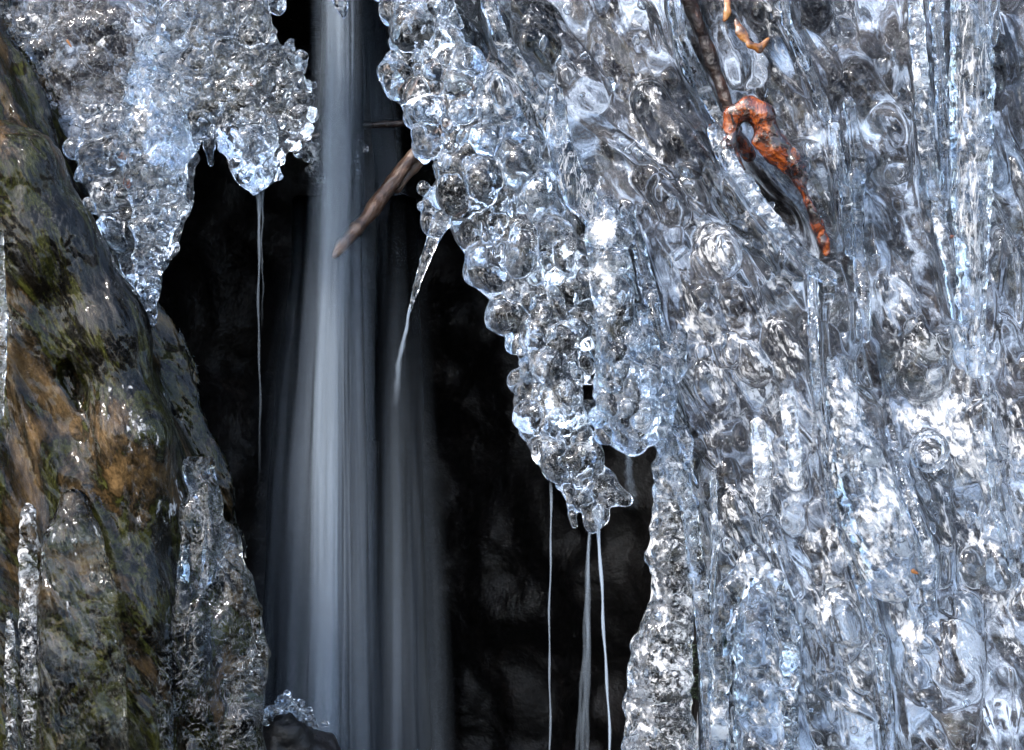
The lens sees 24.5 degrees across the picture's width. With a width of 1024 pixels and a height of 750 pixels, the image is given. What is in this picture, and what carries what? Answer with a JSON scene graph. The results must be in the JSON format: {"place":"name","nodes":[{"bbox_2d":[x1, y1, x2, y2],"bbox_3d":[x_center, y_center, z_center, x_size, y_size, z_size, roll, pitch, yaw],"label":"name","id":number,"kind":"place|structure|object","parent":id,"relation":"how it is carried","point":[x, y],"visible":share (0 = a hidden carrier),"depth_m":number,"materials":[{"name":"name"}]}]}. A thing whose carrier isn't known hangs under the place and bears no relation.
{"place":"outdoors","nodes":[
{"label":"outdoors","id":0,"kind":"place"},
{"bbox_2d":[271,0,389,45],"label":"overhang","id":1,"kind":"object","parent":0,"point":[301,22],"visible":0.02,"depth_m":3.91,"materials":[{"name":"black stone"}]},
{"bbox_2d":[306,0,359,749],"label":"waterfall","id":2,"kind":"structure","parent":1,"relation":"hanging from","point":[330,672],"depth_m":3.19,"materials":[{"name":"liquid"}]},
{"bbox_2d":[355,76,414,440],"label":"waterfall","id":3,"kind":"structure","parent":1,"relation":"hanging from","point":[387,280],"depth_m":3.30,"materials":[{"name":"liquid"}]},
{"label":"ground","id":4,"kind":"structure","parent":0,"visible":0},
{"bbox_2d":[0,0,247,749],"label":"boulder","id":5,"kind":"object","parent":4,"relation":"on","point":[103,412],"visible":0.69,"depth_m":2.88,"materials":[{"name":"stone"}]},
{"bbox_2d":[0,229,8,418],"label":"icicle","id":6,"kind":"object","parent":5,"relation":"hanging from","point":[4,314],"visible":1,"depth_m":2.86,"materials":[{"name":"clear ice"}]},
{"bbox_2d":[3,611,18,737],"bbox_3d":[-0.601,0.404,2.840,0.021,0.241,0.017,0,0,0],"label":"icicle","id":7,"kind":"object","parent":5,"relation":"attached to","point":[11,669],"visible":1,"depth_m":2.83,"materials":[{"name":"clear ice"}]},
{"bbox_2d":[17,503,38,749],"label":"ice column","id":8,"kind":"structure","parent":5,"relation":"attached to","point":[28,574],"depth_m":2.84,"materials":[{"name":"clear ice"}]},
{"bbox_2d":[4,0,154,137],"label":"clear ice sheet","id":9,"kind":"object","parent":5,"relation":"attached to","point":[94,62],"visible":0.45,"depth_m":3.06,"materials":[{"name":"clear ice"}]},
{"bbox_2d":[35,489,128,749],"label":"ice stump","id":10,"kind":"object","parent":5,"relation":"on","point":[81,656],"visible":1,"depth_m":2.82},
{"bbox_2d":[62,99,199,288],"bbox_3d":[-0.489,-0.229,3.042,0.177,0.254,0.090,0,0,0],"label":"ice cluster","id":11,"kind":"object","parent":5,"relation":"attached to","point":[91,153],"visible":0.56,"depth_m":3.01,"materials":[{"name":"clear ice"}]},
{"bbox_2d":[113,62,195,330],"bbox_3d":[-0.454,-0.231,3.002,0.104,0.350,0.083,0,0,0],"label":"ringed icicle","id":12,"kind":"object","parent":11,"relation":"attached to","point":[154,150],"visible":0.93,"depth_m":2.98,"materials":[{"name":"clear ice"}]},
{"bbox_2d":[162,620,173,749],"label":"ice rib","id":13,"kind":"object","parent":5,"relation":"attached to","point":[168,710],"visible":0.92,"depth_m":2.88,"materials":[{"name":"clear ice"}]},
{"bbox_2d":[171,456,270,749],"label":"clear ice lump","id":14,"kind":"object","parent":5,"relation":"attached to","point":[221,653],"visible":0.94,"depth_m":2.91,"materials":[{"name":"clear ice"}]},
{"bbox_2d":[267,196,323,725],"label":"waterfall","id":15,"kind":"structure","parent":4,"relation":"on","point":[285,668],"depth_m":3.31,"materials":[{"name":"liquid"}]},
{"bbox_2d":[263,712,340,749],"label":"stone","id":16,"kind":"object","parent":4,"relation":"on","point":[289,731],"visible":0.71,"depth_m":3.04,"materials":[{"name":"black stone"}]},
{"bbox_2d":[263,690,328,728],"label":"ice","id":17,"kind":"structure","parent":16,"relation":"on","point":[286,702],"depth_m":3.02,"materials":[{"name":"clear ice"}]},
{"bbox_2d":[158,39,697,749],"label":"cave wall","id":18,"kind":"structure","parent":4,"relation":"on","point":[528,605],"depth_m":4.01,"materials":[{"name":"black stone"}]},
{"bbox_2d":[129,0,318,194],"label":"bubbly ice cluster","id":19,"kind":"object","parent":18,"relation":"attached to","point":[240,87],"visible":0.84,"depth_m":2.99,"materials":[{"name":"clear ice"}]},
{"bbox_2d":[203,138,215,165],"bbox_3d":[-0.390,-0.300,3.050,0.018,0.061,0.015,0,0,0],"label":"icicle","id":20,"kind":"object","parent":19,"relation":"attached to","point":[209,146],"visible":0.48,"depth_m":3.05,"materials":[{"name":"clear ice"}]},
{"bbox_2d":[265,0,285,15],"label":"icicle","id":21,"kind":"object","parent":19,"relation":"attached to","point":[277,7],"visible":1,"depth_m":3.01,"materials":[{"name":"clear ice"}]},
{"bbox_2d":[226,120,405,163],"bbox_3d":[-0.232,-0.324,3.248,0.321,0.069,0.016,0,0,-4],"label":"twig","id":22,"kind":"object","parent":18,"relation":"attached to","point":[381,124],"visible":0.2,"depth_m":3.25,"materials":[{"name":"brown wood"}]},
{"bbox_2d":[332,148,423,258],"bbox_3d":[-0.153,-0.282,3.225,0.230,0.255,0.034,0,0,-35],"label":"branch","id":23,"kind":"object","parent":18,"relation":"attached to","point":[407,168],"visible":0.48,"depth_m":3.20,"materials":[{"name":"brown wood"}]},
{"bbox_2d":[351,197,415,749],"bbox_3d":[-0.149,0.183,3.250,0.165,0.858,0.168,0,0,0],"label":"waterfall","id":24,"kind":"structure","parent":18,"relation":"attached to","point":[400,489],"depth_m":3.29,"materials":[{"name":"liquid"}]},
{"bbox_2d":[621,427,698,749],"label":"ringed ice column","id":25,"kind":"structure","parent":4,"relation":"on","point":[657,701],"depth_m":2.98,"materials":[{"name":"clear ice"}]},
{"bbox_2d":[680,0,940,749],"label":"rock wall","id":26,"kind":"structure","parent":4,"relation":"on","point":[786,208],"depth_m":3.13,"materials":[{"name":"grey stone"}]},
{"bbox_2d":[454,0,1023,749],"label":"ice curtain","id":27,"kind":"object","parent":26,"relation":"attached to","point":[730,274],"visible":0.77,"depth_m":3.00,"materials":[{"name":"clear ice"}]},
{"bbox_2d":[377,0,632,533],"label":"bubbly ice ridge","id":28,"kind":"structure","parent":27,"relation":"attached to","point":[490,192],"depth_m":2.96,"materials":[{"name":"clear ice"}]},
{"bbox_2d":[408,212,450,312],"bbox_3d":[-0.102,-0.145,2.990,0.058,0.133,0.023,0,0,0],"label":"curved icicle","id":29,"kind":"object","parent":28,"relation":"attached to","point":[440,226],"visible":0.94,"depth_m":2.98,"materials":[{"name":"clear ice"}]},
{"bbox_2d":[542,83,599,226],"bbox_3d":[0.082,-0.273,2.974,0.088,0.189,0.036,0,0,0],"label":"ice flow","id":30,"kind":"object","parent":28,"relation":"attached to","point":[578,192],"visible":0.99,"depth_m":2.96,"materials":[{"name":"clear ice"}]},
{"bbox_2d":[585,194,661,456],"bbox_3d":[0.139,-0.062,2.967,0.097,0.329,0.073,0,0,0],"label":"knobbly icicle","id":31,"kind":"object","parent":30,"relation":"hanging from","point":[624,415],"visible":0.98,"depth_m":2.94,"materials":[{"name":"clear ice"}]},
{"bbox_2d":[480,0,545,138],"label":"ice rib","id":32,"kind":"object","parent":27,"relation":"attached to","point":[510,57],"visible":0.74,"depth_m":2.99,"materials":[{"name":"clear ice"}]},
{"bbox_2d":[618,201,671,349],"bbox_3d":[0.174,-0.119,2.987,0.076,0.202,0.039,0,0,31],"label":"ice rib","id":33,"kind":"object","parent":27,"relation":"attached to","point":[646,282],"visible":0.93,"depth_m":2.98,"materials":[{"name":"clear ice"}]},
{"bbox_2d":[635,303,687,441],"bbox_3d":[0.181,-0.003,2.972,0.080,0.176,0.059,0,0,0],"label":"ice pocket","id":34,"kind":"object","parent":27,"relation":"attached to","point":[664,373],"visible":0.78,"depth_m":2.96,"materials":[{"name":"clear ice"}]},
{"bbox_2d":[654,440,711,749],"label":"ice rib","id":35,"kind":"object","parent":27,"relation":"attached to","point":[697,574],"visible":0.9,"depth_m":2.96,"materials":[{"name":"clear ice"}]},
{"bbox_2d":[668,0,734,169],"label":"ice rib","id":36,"kind":"object","parent":27,"relation":"attached to","point":[700,78],"visible":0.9,"depth_m":3.02,"materials":[{"name":"clear ice"}]},
{"bbox_2d":[682,0,741,130],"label":"root","id":37,"kind":"object","parent":27,"relation":"attached to","point":[710,57],"visible":0.97,"depth_m":3.04,"materials":[{"name":"brown wood"}]},
{"bbox_2d":[709,469,720,614],"bbox_3d":[0.253,0.330,2.974,0.018,0.422,0.027,0,0,0],"label":"ice rib","id":38,"kind":"object","parent":27,"relation":"attached to","point":[715,543],"visible":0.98,"depth_m":2.97,"materials":[{"name":"clear ice"}]},
{"bbox_2d":[722,0,731,21],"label":"leaf","id":39,"kind":"object","parent":27,"relation":"attached to","point":[727,11],"visible":1,"depth_m":3.00,"materials":[{"name":"orange plant"}]},
{"bbox_2d":[734,18,769,53],"bbox_3d":[0.304,-0.430,2.995,0.046,0.045,0.008,0,0,0],"label":"leaf","id":40,"kind":"object","parent":27,"relation":"attached to","point":[741,33],"visible":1,"depth_m":2.99,"materials":[{"name":"orange plant"}]},
{"bbox_2d":[707,543,801,749],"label":"ice lobe","id":41,"kind":"object","parent":27,"relation":"attached to","point":[755,608],"visible":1,"depth_m":2.94,"materials":[{"name":"clear ice"}]},
{"bbox_2d":[750,417,771,513],"bbox_3d":[0.313,0.114,2.974,0.023,0.122,0.030,0,0,-22],"label":"icicle","id":42,"kind":"object","parent":27,"relation":"hanging from","point":[762,464],"visible":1,"depth_m":2.96,"materials":[{"name":"clear ice"}]},
{"bbox_2d":[707,122,837,282],"bbox_3d":[0.327,-0.218,2.985,0.165,0.210,0.058,0,0,9],"label":"ice rib","id":43,"kind":"object","parent":27,"relation":"attached to","point":[723,149],"visible":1,"depth_m":2.98,"materials":[{"name":"clear ice"}]},
{"bbox_2d":[722,95,830,256],"bbox_3d":[0.339,-0.255,3.036,0.142,0.206,0.056,0,0,0],"label":"root","id":44,"kind":"object","parent":27,"relation":"attached to","point":[771,144],"visible":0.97,"depth_m":3.02,"materials":[{"name":"brown wood"}]},
{"bbox_2d":[779,393,803,490],"bbox_3d":[0.351,0.084,2.975,0.020,0.124,0.032,0,0,-38],"label":"icicle","id":45,"kind":"object","parent":27,"relation":"hanging from","point":[789,413],"visible":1,"depth_m":2.97,"materials":[{"name":"clear ice"}]},
{"bbox_2d":[777,0,832,122],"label":"ice rib","id":46,"kind":"object","parent":27,"relation":"attached to","point":[819,94],"visible":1,"depth_m":3.00,"materials":[{"name":"clear ice"}]},
{"bbox_2d":[808,274,834,514],"bbox_3d":[0.388,0.021,2.983,0.030,0.317,0.065,0,0,26],"label":"ice rib","id":47,"kind":"object","parent":27,"relation":"attached to","point":[813,305],"visible":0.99,"depth_m":2.96,"materials":[{"name":"clear ice"}]},
{"bbox_2d":[829,121,854,255],"bbox_3d":[0.427,-0.239,3.027,0.023,0.171,0.061,0,0,32],"label":"ice rib","id":48,"kind":"object","parent":27,"relation":"attached to","point":[845,193],"visible":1,"depth_m":3.02,"materials":[{"name":"clear ice"}]},
{"bbox_2d":[843,96,870,342],"bbox_3d":[0.445,-0.198,3.026,0.031,0.315,0.064,0,0,21],"label":"ice rib","id":49,"kind":"object","parent":27,"relation":"attached to","point":[861,284],"visible":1,"depth_m":3.02,"materials":[{"name":"clear ice"}]},
{"bbox_2d":[829,499,897,749],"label":"ice rib","id":50,"kind":"object","parent":27,"relation":"attached to","point":[879,640],"visible":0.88,"depth_m":2.98,"materials":[{"name":"clear ice"}]},
{"bbox_2d":[825,356,917,603],"bbox_3d":[0.455,0.132,2.972,0.126,0.314,0.073,0,0,0],"label":"ice mound","id":51,"kind":"object","parent":27,"relation":"attached to","point":[870,507],"visible":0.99,"depth_m":2.95,"materials":[{"name":"clear ice"}]},
{"bbox_2d":[885,424,936,610],"bbox_3d":[0.501,0.180,2.987,0.038,0.235,0.100,0,0,-35],"label":"ice rib","id":52,"kind":"object","parent":27,"relation":"attached to","point":[910,498],"visible":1,"depth_m":2.96,"materials":[{"name":"clear ice"}]},
{"bbox_2d":[909,429,949,472],"bbox_3d":[0.524,0.096,2.966,0.052,0.055,0.010,0,0,0],"label":"ice ring","id":53,"kind":"object","parent":27,"relation":"attached to","point":[937,465],"visible":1,"depth_m":2.96,"materials":[{"name":"clear ice"}]},
{"bbox_2d":[908,0,958,319],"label":"ice rib","id":54,"kind":"object","parent":27,"relation":"attached to","point":[924,111],"visible":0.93,"depth_m":2.97,"materials":[{"name":"clear ice"}]},
{"bbox_2d":[929,0,950,210],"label":"ice rib","id":55,"kind":"object","parent":27,"relation":"attached to","point":[936,9],"visible":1,"depth_m":2.99,"materials":[{"name":"clear ice"}]},
{"bbox_2d":[948,0,995,378],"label":"ice column","id":56,"kind":"structure","parent":27,"relation":"attached to","point":[971,81],"depth_m":2.97,"materials":[{"name":"clear ice"}]},
{"bbox_2d":[989,0,1000,46],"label":"icicle","id":57,"kind":"object","parent":56,"relation":"attached to","point":[994,17],"visible":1,"depth_m":2.98,"materials":[{"name":"clear ice"}]},
{"bbox_2d":[980,361,1016,571],"bbox_3d":[0.615,0.116,2.989,0.046,0.266,0.013,0,0,0],"label":"ice rib","id":58,"kind":"object","parent":27,"relation":"attached to","point":[994,505],"visible":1,"depth_m":2.98,"materials":[{"name":"clear ice"}]},
{"bbox_3d":[-0.229,-0.502,3.027,0.208,0.057,0.051,0,0,0],"label":"ice arch","id":59,"kind":"object","parent":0,"visible":0},
{"bbox_2d":[331,0,348,18],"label":"icicle","id":60,"kind":"object","parent":59,"relation":"on","point":[341,7],"visible":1,"depth_m":3.02,"materials":[{"name":"clear ice"}]}
]}

